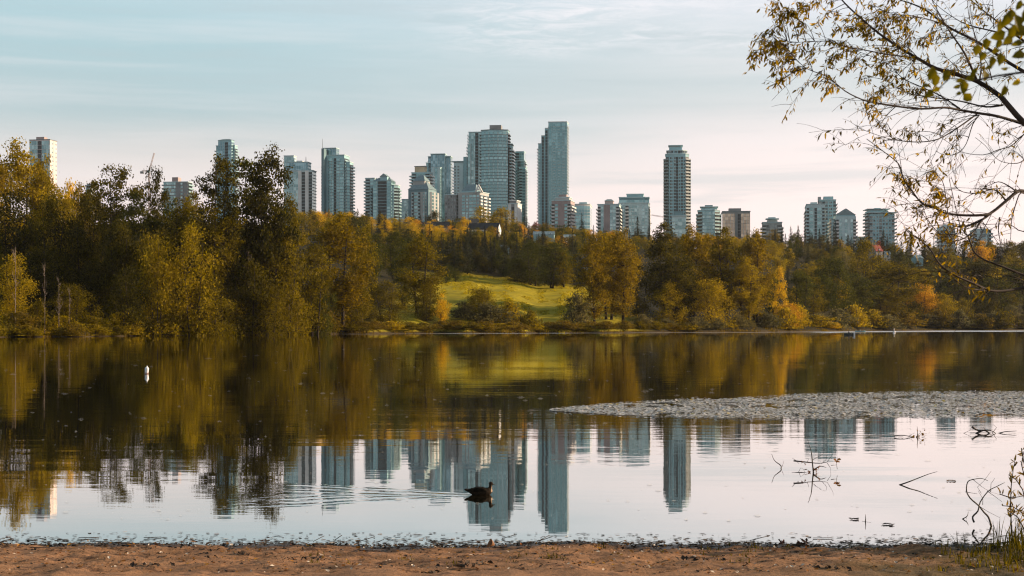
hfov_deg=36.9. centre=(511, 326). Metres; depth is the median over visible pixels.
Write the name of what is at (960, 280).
conifer tree
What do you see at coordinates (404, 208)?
apartment tower
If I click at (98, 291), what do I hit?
willow tree
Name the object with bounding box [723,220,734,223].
window
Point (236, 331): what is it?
shrub
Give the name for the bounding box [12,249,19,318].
bare tree
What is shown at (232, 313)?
shrub
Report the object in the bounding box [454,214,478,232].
house
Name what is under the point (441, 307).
broadleaf tree
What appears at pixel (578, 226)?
window
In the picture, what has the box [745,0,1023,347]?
overhanging tree
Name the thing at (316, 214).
broadleaf tree
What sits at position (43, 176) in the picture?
cottonwood tree
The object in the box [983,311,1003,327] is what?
shrub
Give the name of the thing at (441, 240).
conifer tree
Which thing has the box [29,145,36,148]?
window
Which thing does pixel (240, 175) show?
cottonwood tree
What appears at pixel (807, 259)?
conifer tree
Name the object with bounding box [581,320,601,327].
shrub
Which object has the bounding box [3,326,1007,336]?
shore reeds
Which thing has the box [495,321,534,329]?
shrub
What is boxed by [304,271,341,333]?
willow tree
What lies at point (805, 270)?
broadleaf tree
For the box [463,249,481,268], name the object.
broadleaf tree
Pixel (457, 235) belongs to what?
broadleaf tree
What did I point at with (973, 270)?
conifer tree
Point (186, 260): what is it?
willow tree
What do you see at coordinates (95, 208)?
cottonwood tree
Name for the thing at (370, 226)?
broadleaf tree
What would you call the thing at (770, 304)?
broadleaf tree
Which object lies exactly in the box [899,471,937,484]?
dead stick
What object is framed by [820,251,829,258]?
broadleaf tree
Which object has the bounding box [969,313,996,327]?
shrub
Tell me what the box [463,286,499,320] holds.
willow tree
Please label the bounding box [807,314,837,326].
shrub
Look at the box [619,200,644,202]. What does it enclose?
window
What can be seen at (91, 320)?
shrub
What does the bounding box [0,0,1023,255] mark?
sky
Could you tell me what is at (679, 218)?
apartment tower
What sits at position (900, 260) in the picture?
broadleaf tree
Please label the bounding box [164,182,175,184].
window
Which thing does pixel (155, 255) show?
willow tree
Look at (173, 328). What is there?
shrub
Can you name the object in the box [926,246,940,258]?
broadleaf tree
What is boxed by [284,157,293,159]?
window
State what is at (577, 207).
window
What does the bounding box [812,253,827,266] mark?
broadleaf tree
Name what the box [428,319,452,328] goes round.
shrub
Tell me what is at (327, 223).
broadleaf tree
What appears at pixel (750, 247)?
cottonwood tree
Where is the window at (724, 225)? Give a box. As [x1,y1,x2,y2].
[723,224,734,226]
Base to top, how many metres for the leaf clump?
0.119 m
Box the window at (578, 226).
[576,225,589,227]
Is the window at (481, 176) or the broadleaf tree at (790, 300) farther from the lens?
the window at (481, 176)
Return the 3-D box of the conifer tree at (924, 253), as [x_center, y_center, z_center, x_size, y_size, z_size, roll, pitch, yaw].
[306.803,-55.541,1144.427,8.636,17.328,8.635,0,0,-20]
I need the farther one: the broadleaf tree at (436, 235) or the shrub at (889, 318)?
the broadleaf tree at (436, 235)
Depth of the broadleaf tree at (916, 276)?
907.51 m
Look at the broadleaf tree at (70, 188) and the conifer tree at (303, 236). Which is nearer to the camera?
the broadleaf tree at (70, 188)
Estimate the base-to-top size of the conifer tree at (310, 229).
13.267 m
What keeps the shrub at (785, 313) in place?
on the hill terrain at (455, 296)
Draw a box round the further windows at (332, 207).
[328,149,352,213]
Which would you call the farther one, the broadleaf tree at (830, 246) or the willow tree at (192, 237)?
the broadleaf tree at (830, 246)
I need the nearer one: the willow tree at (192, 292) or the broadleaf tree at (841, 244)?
the willow tree at (192, 292)
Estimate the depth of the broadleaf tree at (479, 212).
1178.66 m
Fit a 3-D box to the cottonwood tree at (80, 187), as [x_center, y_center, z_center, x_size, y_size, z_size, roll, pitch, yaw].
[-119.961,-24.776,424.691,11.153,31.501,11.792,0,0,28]
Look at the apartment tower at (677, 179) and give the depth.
1409.41 m
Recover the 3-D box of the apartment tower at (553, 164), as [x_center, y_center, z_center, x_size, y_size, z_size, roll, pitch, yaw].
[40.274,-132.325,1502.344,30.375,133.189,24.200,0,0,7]
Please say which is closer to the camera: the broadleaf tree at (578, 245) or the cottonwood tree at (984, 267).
the cottonwood tree at (984, 267)
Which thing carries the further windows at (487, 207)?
in the apartment tower at (469, 199)
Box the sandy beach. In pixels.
[0,541,1023,575]
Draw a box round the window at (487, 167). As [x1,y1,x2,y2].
[481,166,507,168]
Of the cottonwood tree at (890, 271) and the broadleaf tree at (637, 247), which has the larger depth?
the broadleaf tree at (637, 247)
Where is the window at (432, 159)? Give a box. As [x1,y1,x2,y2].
[431,158,444,160]
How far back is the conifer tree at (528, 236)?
866.14 m
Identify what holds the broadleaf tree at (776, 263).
on the hill terrain at (455, 296)
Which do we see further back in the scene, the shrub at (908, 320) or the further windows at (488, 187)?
the further windows at (488, 187)
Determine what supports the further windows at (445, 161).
in the apartment tower at (439, 166)
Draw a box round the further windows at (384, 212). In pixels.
[365,179,399,227]
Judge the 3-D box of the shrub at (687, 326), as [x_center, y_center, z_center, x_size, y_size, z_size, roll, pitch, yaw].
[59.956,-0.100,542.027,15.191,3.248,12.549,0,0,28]
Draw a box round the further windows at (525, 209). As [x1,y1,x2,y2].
[513,153,526,222]
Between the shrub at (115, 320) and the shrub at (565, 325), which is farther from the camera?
the shrub at (565, 325)
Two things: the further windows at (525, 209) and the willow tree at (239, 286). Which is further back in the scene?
the further windows at (525, 209)
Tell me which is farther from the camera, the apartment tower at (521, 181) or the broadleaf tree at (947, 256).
the apartment tower at (521, 181)
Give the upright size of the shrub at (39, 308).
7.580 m
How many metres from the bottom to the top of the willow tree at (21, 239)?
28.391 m
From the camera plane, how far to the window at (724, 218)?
1367.73 m
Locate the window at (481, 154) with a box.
[481,154,507,156]
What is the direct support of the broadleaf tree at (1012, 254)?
on the hill terrain at (455, 296)
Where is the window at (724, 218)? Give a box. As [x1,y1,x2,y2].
[723,217,734,219]
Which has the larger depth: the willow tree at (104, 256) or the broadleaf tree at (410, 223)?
the broadleaf tree at (410, 223)
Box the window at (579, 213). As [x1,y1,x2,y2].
[575,212,589,215]
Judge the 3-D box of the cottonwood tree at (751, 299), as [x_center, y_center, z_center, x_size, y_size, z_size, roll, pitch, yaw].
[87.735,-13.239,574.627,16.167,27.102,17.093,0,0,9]
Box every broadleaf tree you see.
[53,177,78,278]
[288,210,303,225]
[298,212,308,227]
[299,243,337,333]
[305,214,322,231]
[308,211,326,227]
[318,218,335,235]
[346,211,366,231]
[360,215,372,228]
[362,221,378,232]
[365,229,388,279]
[369,217,377,225]
[372,233,386,245]
[373,214,388,225]
[375,219,393,234]
[375,229,388,243]
[378,230,409,279]
[385,253,414,305]
[386,224,404,235]
[390,218,401,233]
[397,218,406,230]
[397,228,419,246]
[400,234,414,248]
[402,225,419,237]
[405,221,420,236]
[409,220,423,235]
[417,224,426,236]
[422,221,435,234]
[427,210,444,221]
[430,229,449,247]
[430,292,451,321]
[431,226,443,239]
[439,254,456,268]
[439,264,455,282]
[444,228,465,247]
[445,225,459,239]
[448,246,464,265]
[451,268,461,281]
[454,218,469,233]
[457,228,482,249]
[458,226,469,234]
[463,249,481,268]
[468,233,484,248]
[469,206,494,222]
[475,257,492,272]
[478,230,495,249]
[485,206,516,230]
[486,225,499,239]
[496,230,511,241]
[503,233,521,254]
[507,232,529,249]
[508,223,522,235]
[519,223,527,237]
[519,240,536,257]
[529,225,543,234]
[530,221,540,231]
[535,241,569,288]
[537,223,553,230]
[551,250,578,286]
[555,228,570,237]
[560,237,571,252]
[561,253,577,265]
[563,227,575,233]
[565,234,581,242]
[568,240,583,255]
[568,259,579,279]
[573,232,585,244]
[575,228,592,244]
[630,239,643,254]
[631,235,643,249]
[640,237,647,248]
[642,240,654,253]
[731,237,739,249]
[761,277,781,314]
[763,229,780,244]
[763,275,787,305]
[765,241,783,259]
[765,251,790,277]
[769,265,788,316]
[775,302,806,326]
[776,242,787,257]
[778,250,799,270]
[783,240,796,257]
[783,270,818,314]
[784,288,799,306]
[786,233,803,252]
[790,262,814,289]
[791,237,803,260]
[800,246,815,260]
[801,288,829,313]
[802,243,816,258]
[806,261,817,278]
[806,277,829,306]
[809,260,826,270]
[811,248,823,259]
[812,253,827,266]
[816,234,831,252]
[819,242,833,253]
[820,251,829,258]
[824,275,849,306]
[828,246,845,260]
[830,249,841,258]
[835,251,852,272]
[836,275,863,311]
[838,239,846,249]
[842,246,858,263]
[847,252,856,267]
[851,240,867,255]
[853,287,871,312]
[859,260,882,277]
[869,289,888,311]
[880,259,896,269]
[882,243,896,259]
[891,249,913,263]
[892,258,910,282]
[899,281,914,304]
[903,260,921,269]
[904,301,928,320]
[908,267,923,284]
[909,272,930,286]
[915,268,934,291]
[919,259,942,275]
[923,265,938,285]
[924,254,945,275]
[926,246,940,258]
[935,286,953,304]
[936,270,958,290]
[940,252,962,269]
[940,297,956,313]
[942,246,955,256]
[948,252,963,266]
[948,297,974,314]
[964,282,987,308]
[966,240,995,261]
[967,244,985,262]
[979,299,1004,316]
[984,259,1010,279]
[985,245,997,260]
[985,268,1006,287]
[988,243,1007,258]
[995,272,1015,293]
[999,291,1022,308]
[1000,260,1023,292]
[1001,240,1019,251]
[1001,250,1020,262]
[1001,255,1014,263]
[1002,304,1023,316]
[1003,243,1022,258]
[1010,282,1021,299]
[1012,242,1023,261]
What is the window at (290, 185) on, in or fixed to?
in the apartment tower at (304, 185)
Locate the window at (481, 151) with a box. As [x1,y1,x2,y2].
[481,151,507,152]
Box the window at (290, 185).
[284,184,297,186]
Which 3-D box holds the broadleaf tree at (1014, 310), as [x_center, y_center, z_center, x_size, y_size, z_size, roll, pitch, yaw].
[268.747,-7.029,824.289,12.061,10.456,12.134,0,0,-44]
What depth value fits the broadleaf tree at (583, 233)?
1127.83 m
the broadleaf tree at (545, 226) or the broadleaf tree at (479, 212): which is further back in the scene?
the broadleaf tree at (545, 226)
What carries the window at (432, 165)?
in the apartment tower at (439, 166)
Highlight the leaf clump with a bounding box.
[796,538,808,544]
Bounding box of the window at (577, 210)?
[575,209,589,211]
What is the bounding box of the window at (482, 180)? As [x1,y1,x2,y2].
[481,179,507,181]
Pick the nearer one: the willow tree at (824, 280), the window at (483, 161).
the willow tree at (824, 280)
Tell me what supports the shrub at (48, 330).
on the hill terrain at (455, 296)
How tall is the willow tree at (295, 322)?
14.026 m
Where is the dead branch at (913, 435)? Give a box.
[894,428,926,436]
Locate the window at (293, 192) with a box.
[284,191,297,193]
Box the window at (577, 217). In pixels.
[575,216,589,218]
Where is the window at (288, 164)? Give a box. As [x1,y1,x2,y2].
[287,163,306,165]
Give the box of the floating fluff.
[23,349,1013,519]
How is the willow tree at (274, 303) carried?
on the hill terrain at (455, 296)
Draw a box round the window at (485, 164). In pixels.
[481,163,507,165]
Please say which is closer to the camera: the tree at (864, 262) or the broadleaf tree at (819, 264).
the tree at (864, 262)
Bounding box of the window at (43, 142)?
[42,141,49,144]
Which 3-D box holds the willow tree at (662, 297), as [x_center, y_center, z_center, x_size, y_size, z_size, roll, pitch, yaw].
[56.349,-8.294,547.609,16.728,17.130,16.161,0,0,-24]
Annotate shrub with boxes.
[0,315,14,333]
[0,326,8,336]
[2,326,37,335]
[3,310,47,334]
[5,325,44,335]
[26,297,56,330]
[42,321,74,334]
[49,314,87,332]
[53,322,91,335]
[79,315,115,332]
[82,323,112,335]
[95,310,143,331]
[106,325,126,335]
[118,322,146,334]
[160,321,183,333]
[174,310,204,333]
[223,299,246,326]
[223,325,246,334]
[304,305,342,331]
[330,323,348,329]
[340,324,373,330]
[350,321,381,330]
[367,321,390,328]
[382,320,409,330]
[402,322,426,328]
[415,322,441,330]
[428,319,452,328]
[437,320,474,329]
[449,301,480,317]
[455,320,484,329]
[462,301,521,324]
[475,321,502,330]
[489,323,515,328]
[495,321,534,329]
[496,300,525,322]
[515,308,542,327]
[524,324,549,330]
[539,321,561,328]
[546,320,584,329]
[560,292,596,327]
[570,322,601,329]
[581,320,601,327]
[591,321,621,328]
[615,319,635,328]
[629,312,654,327]
[633,321,656,328]
[648,321,670,328]
[658,318,678,325]
[662,323,685,329]
[677,322,703,329]
[682,317,713,328]
[705,318,728,328]
[725,313,750,327]
[738,317,756,326]
[752,310,786,327]
[774,307,803,328]
[792,303,814,326]
[804,313,837,323]
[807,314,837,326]
[823,306,858,328]
[823,322,841,327]
[843,302,873,327]
[866,309,889,327]
[871,314,907,328]
[892,310,928,326]
[912,313,940,326]
[929,307,955,327]
[948,308,974,328]
[961,315,979,327]
[965,313,980,326]
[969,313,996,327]
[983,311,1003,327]
[989,309,1021,328]
[1007,315,1023,327]
[1016,314,1023,327]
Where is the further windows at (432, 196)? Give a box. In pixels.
[432,196,436,218]
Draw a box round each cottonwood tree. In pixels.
[0,134,52,267]
[0,161,16,229]
[20,153,63,242]
[24,165,59,241]
[26,185,83,291]
[64,180,96,267]
[81,178,107,266]
[87,163,145,303]
[106,190,174,303]
[139,165,170,311]
[149,197,181,288]
[158,196,204,315]
[182,205,248,322]
[183,191,207,229]
[191,153,252,321]
[222,156,273,334]
[237,141,301,333]
[269,193,312,323]
[301,209,379,330]
[348,224,381,321]
[389,231,451,313]
[564,229,616,322]
[581,232,633,319]
[593,227,646,321]
[640,221,686,317]
[647,252,705,321]
[677,222,716,320]
[687,232,726,314]
[696,226,745,323]
[727,256,767,325]
[735,227,778,323]
[840,273,886,311]
[869,260,929,314]
[958,259,1001,285]
[1000,262,1023,310]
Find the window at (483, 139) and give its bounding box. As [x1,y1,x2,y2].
[481,138,507,140]
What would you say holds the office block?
on the hill terrain at (455, 296)
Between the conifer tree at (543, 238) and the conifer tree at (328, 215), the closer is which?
the conifer tree at (543, 238)
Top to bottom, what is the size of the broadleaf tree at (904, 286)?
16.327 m
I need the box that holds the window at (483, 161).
[481,160,507,162]
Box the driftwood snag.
[792,442,840,472]
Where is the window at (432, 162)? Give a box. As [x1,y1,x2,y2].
[431,161,444,163]
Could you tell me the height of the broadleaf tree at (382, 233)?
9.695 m
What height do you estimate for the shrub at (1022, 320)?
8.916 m
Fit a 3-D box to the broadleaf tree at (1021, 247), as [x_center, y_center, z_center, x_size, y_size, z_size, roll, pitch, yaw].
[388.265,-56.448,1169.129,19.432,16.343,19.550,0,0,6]
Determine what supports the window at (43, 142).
in the apartment tower at (39, 146)
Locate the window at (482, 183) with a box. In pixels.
[481,182,507,184]
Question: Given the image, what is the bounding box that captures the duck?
[464,482,494,494]
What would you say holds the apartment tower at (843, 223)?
on the hill terrain at (455, 296)
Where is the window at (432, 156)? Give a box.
[431,155,444,157]
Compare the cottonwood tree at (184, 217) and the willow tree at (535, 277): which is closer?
the cottonwood tree at (184, 217)
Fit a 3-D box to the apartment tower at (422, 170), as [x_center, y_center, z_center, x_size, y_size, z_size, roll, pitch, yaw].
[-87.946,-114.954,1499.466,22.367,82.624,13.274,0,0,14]
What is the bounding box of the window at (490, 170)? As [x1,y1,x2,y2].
[481,169,507,171]
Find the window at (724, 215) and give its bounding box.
[723,214,734,216]
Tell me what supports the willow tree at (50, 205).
on the hill terrain at (455, 296)
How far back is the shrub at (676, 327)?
532.65 m
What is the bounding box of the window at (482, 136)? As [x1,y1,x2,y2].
[481,135,507,137]
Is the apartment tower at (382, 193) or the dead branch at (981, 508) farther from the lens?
the apartment tower at (382, 193)
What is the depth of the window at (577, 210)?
1430.22 m
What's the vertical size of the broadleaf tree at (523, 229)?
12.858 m
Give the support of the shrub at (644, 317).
on the hill terrain at (455, 296)
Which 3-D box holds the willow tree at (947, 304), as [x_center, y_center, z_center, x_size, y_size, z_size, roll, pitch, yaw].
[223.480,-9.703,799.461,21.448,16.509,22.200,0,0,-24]
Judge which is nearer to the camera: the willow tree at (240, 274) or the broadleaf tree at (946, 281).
the willow tree at (240, 274)
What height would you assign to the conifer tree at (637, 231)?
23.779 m
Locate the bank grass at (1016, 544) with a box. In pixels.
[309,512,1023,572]
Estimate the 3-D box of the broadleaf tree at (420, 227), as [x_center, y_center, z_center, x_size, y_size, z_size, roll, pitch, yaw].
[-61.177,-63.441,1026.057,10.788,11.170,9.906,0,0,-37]
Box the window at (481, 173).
[481,173,507,174]
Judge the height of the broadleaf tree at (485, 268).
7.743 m
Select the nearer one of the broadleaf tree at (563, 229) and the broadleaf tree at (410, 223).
the broadleaf tree at (410, 223)
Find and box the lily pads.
[550,390,1023,418]
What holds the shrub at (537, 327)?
on the hill terrain at (455, 296)
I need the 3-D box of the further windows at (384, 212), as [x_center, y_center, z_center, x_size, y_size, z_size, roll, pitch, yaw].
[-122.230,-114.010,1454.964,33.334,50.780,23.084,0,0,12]
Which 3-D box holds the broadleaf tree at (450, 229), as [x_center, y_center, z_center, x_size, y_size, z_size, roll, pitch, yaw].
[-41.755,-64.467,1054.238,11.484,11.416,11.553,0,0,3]
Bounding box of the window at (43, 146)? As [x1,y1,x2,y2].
[42,145,49,148]
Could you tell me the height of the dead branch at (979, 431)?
0.286 m
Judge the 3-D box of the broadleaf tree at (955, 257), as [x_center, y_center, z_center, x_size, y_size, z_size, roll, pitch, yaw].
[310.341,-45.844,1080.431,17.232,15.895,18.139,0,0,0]
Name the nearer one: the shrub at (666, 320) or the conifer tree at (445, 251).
the shrub at (666, 320)
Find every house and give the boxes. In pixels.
[403,222,449,234]
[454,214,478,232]
[468,223,501,239]
[533,231,554,241]
[868,245,882,257]
[883,251,890,260]
[911,255,923,266]
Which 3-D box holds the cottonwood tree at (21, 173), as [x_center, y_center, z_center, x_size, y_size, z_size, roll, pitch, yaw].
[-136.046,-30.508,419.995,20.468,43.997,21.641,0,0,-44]
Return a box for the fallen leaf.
[487,539,494,546]
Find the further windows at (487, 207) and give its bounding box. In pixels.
[456,206,488,221]
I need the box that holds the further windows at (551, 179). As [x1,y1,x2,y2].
[538,125,568,226]
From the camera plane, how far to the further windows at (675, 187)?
1409.42 m
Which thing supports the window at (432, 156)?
in the apartment tower at (439, 166)
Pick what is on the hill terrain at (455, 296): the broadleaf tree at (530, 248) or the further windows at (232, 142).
the broadleaf tree at (530, 248)
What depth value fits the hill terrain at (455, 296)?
624.49 m
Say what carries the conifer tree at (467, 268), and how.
on the hill terrain at (455, 296)
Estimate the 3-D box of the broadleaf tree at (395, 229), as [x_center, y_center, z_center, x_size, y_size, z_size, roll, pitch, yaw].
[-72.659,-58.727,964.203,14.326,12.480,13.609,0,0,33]
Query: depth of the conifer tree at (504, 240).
784.35 m
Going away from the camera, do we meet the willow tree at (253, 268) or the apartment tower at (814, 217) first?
the willow tree at (253, 268)
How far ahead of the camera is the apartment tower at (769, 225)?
1340.38 m
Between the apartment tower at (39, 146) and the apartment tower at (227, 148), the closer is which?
the apartment tower at (39, 146)
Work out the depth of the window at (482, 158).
1490.10 m
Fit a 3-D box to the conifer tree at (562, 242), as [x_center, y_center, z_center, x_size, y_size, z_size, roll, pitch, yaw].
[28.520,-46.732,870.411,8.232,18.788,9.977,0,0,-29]
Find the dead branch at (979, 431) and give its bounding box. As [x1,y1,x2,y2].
[965,425,1011,432]
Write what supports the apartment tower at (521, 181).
on the hill terrain at (455, 296)
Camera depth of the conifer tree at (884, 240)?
1199.83 m
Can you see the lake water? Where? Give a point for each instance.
(185, 423)
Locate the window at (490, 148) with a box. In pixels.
[481,147,507,149]
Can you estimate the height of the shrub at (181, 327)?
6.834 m
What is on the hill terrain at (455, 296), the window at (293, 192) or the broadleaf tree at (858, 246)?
the broadleaf tree at (858, 246)
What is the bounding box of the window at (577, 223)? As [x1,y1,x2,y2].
[575,222,589,224]
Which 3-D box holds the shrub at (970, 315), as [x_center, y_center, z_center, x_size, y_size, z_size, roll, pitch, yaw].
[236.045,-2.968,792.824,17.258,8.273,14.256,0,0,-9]
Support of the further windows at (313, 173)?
in the apartment tower at (304, 185)
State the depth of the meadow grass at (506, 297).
627.01 m
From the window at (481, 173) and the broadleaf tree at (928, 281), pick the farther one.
the window at (481, 173)
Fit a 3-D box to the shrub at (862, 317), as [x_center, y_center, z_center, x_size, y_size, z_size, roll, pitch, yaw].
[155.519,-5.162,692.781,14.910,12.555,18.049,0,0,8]
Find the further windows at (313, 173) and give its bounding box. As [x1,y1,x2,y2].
[308,167,315,211]
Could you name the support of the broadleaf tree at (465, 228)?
on the hill terrain at (455, 296)
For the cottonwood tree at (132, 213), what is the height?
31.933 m
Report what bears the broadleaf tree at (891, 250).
on the hill terrain at (455, 296)
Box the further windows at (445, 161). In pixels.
[429,161,451,221]
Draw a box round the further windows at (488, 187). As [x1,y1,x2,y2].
[468,133,512,224]
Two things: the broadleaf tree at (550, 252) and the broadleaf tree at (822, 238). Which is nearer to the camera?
the broadleaf tree at (550, 252)
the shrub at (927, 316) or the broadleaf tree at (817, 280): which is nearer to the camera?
the broadleaf tree at (817, 280)
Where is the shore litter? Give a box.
[0,528,1023,575]
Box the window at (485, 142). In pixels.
[481,141,507,143]
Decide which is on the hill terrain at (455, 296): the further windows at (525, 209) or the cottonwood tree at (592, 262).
the cottonwood tree at (592, 262)
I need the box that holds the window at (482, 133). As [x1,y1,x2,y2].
[481,132,507,134]
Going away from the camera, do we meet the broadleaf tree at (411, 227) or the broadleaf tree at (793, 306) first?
the broadleaf tree at (793, 306)
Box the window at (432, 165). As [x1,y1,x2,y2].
[431,164,444,166]
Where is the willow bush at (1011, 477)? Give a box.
[996,448,1023,533]
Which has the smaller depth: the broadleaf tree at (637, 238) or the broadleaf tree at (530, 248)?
the broadleaf tree at (530, 248)
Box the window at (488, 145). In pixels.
[481,144,507,146]
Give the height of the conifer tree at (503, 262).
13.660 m
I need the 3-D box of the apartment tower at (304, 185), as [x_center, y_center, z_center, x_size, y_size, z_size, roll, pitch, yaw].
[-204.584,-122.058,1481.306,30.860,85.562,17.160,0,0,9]
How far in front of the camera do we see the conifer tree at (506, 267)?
705.18 m
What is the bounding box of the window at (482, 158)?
[481,157,507,159]
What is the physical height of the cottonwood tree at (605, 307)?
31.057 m
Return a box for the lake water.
[0,330,1023,546]
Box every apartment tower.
[29,137,56,212]
[162,177,193,222]
[214,139,238,221]
[283,155,316,223]
[321,139,354,214]
[364,173,401,227]
[400,199,407,222]
[408,175,438,221]
[409,166,434,186]
[426,153,452,221]
[445,184,490,223]
[452,157,467,193]
[466,125,514,224]
[508,200,521,231]
[513,151,527,230]
[537,121,568,230]
[550,194,575,232]
[575,202,591,239]
[596,199,622,234]
[618,194,650,240]
[663,145,690,236]
[670,211,687,244]
[696,205,720,237]
[760,217,783,250]
[804,202,825,244]
[818,196,837,241]
[828,209,857,247]
[863,208,896,248]
[935,225,956,255]
[968,228,992,252]
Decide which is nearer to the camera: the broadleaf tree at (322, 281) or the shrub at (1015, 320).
the broadleaf tree at (322, 281)
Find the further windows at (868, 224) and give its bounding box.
[865,220,869,238]
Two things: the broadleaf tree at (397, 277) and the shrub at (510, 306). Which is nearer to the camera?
the shrub at (510, 306)
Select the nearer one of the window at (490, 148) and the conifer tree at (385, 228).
the conifer tree at (385, 228)
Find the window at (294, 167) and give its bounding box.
[287,166,306,168]
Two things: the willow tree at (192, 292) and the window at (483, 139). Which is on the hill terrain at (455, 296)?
the willow tree at (192, 292)
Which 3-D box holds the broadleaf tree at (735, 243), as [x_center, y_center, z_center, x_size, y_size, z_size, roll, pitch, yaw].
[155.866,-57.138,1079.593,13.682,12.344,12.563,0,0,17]
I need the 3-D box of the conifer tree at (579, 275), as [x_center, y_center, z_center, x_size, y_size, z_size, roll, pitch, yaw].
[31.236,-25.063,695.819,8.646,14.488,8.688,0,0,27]
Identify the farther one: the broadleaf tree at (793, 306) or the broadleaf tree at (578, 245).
the broadleaf tree at (578, 245)
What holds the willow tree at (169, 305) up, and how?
on the hill terrain at (455, 296)
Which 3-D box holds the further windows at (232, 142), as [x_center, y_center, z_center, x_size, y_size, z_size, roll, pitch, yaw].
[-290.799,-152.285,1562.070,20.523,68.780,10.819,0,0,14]
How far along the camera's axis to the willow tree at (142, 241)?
349.00 m
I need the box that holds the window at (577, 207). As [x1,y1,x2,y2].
[575,206,589,208]
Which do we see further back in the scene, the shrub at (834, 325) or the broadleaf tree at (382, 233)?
the broadleaf tree at (382, 233)
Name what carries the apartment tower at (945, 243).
on the hill terrain at (455, 296)
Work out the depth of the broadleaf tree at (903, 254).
1068.19 m
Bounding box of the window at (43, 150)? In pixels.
[42,149,49,152]
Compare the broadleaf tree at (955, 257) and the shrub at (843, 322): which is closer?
the shrub at (843, 322)
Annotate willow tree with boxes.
[0,188,53,297]
[0,251,47,324]
[0,254,38,309]
[5,221,61,301]
[5,244,69,317]
[21,188,88,310]
[43,282,106,325]
[47,218,108,298]
[58,185,116,305]
[61,258,120,319]
[86,205,119,301]
[88,218,148,319]
[102,263,156,334]
[126,225,177,335]
[133,232,190,335]
[136,269,183,324]
[153,212,184,301]
[158,219,225,335]
[172,259,225,324]
[172,275,243,335]
[173,249,218,318]
[212,273,257,324]
[222,256,283,334]
[224,236,258,318]
[243,283,294,334]
[252,230,321,334]
[258,274,309,334]
[279,288,312,334]
[299,285,318,333]
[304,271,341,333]
[326,289,356,322]
[335,268,375,325]
[355,279,385,318]
[366,279,416,323]
[409,283,442,320]
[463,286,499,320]
[500,257,528,281]
[513,239,549,285]
[619,261,657,316]
[644,279,690,325]
[681,276,740,327]
[805,275,851,310]
[807,253,854,307]
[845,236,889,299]
[867,290,916,314]
[905,283,942,316]
[924,292,966,322]
[945,280,985,312]
[971,276,1023,309]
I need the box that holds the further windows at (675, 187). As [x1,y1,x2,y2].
[666,176,688,231]
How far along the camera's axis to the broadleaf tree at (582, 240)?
1099.80 m
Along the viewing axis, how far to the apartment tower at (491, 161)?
1491.05 m
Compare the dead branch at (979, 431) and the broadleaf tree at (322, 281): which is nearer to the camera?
the dead branch at (979, 431)
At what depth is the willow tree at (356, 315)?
429.10 m
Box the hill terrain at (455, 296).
[0,225,1023,336]
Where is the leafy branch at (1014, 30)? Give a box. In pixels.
[922,0,1023,101]
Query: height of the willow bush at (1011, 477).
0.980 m
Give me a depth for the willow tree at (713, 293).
554.00 m
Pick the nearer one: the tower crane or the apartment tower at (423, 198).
the apartment tower at (423, 198)
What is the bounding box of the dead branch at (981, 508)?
[966,473,1004,525]
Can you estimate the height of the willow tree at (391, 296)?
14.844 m
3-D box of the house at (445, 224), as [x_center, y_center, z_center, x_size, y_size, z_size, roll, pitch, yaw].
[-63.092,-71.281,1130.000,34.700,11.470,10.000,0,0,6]
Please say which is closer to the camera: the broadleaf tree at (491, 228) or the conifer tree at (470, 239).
the conifer tree at (470, 239)
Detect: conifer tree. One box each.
[301,225,311,244]
[304,214,318,235]
[322,209,332,224]
[375,209,382,232]
[380,218,388,237]
[427,231,437,253]
[432,241,443,270]
[436,233,445,251]
[440,241,449,267]
[447,218,456,250]
[447,241,464,273]
[455,238,465,270]
[459,238,477,273]
[462,223,470,251]
[468,227,474,249]
[471,241,481,268]
[477,238,488,269]
[482,226,488,251]
[487,236,497,271]
[487,247,496,273]
[495,225,502,252]
[498,247,509,275]
[500,230,511,260]
[501,252,515,276]
[503,216,509,235]
[513,233,519,258]
[520,228,527,257]
[521,209,527,236]
[523,226,535,256]
[538,228,547,258]
[559,230,565,247]
[566,229,578,259]
[569,258,577,283]
[573,240,579,260]
[574,256,585,286]
[631,216,641,240]
[785,266,791,285]
[794,227,803,254]
[802,231,806,244]
[804,246,810,268]
[816,229,823,253]
[831,227,837,247]
[879,229,886,248]
[921,242,927,262]
[932,268,945,294]
[946,262,964,297]
[956,240,961,258]
[970,265,981,299]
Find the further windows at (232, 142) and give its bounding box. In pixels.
[216,142,237,209]
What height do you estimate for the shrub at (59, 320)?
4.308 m
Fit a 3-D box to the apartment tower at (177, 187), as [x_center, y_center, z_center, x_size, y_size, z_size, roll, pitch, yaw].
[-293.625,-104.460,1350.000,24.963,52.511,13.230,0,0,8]
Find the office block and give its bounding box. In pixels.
[721,208,750,241]
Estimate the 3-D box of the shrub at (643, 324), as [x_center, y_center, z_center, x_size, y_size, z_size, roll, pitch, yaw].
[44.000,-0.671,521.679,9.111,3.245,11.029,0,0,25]
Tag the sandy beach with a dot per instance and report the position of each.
(861, 566)
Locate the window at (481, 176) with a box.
[481,176,507,178]
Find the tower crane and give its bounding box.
[140,153,154,207]
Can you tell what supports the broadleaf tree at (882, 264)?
on the hill terrain at (455, 296)
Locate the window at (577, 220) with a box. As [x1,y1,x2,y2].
[575,219,589,221]
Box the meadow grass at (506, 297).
[438,271,591,332]

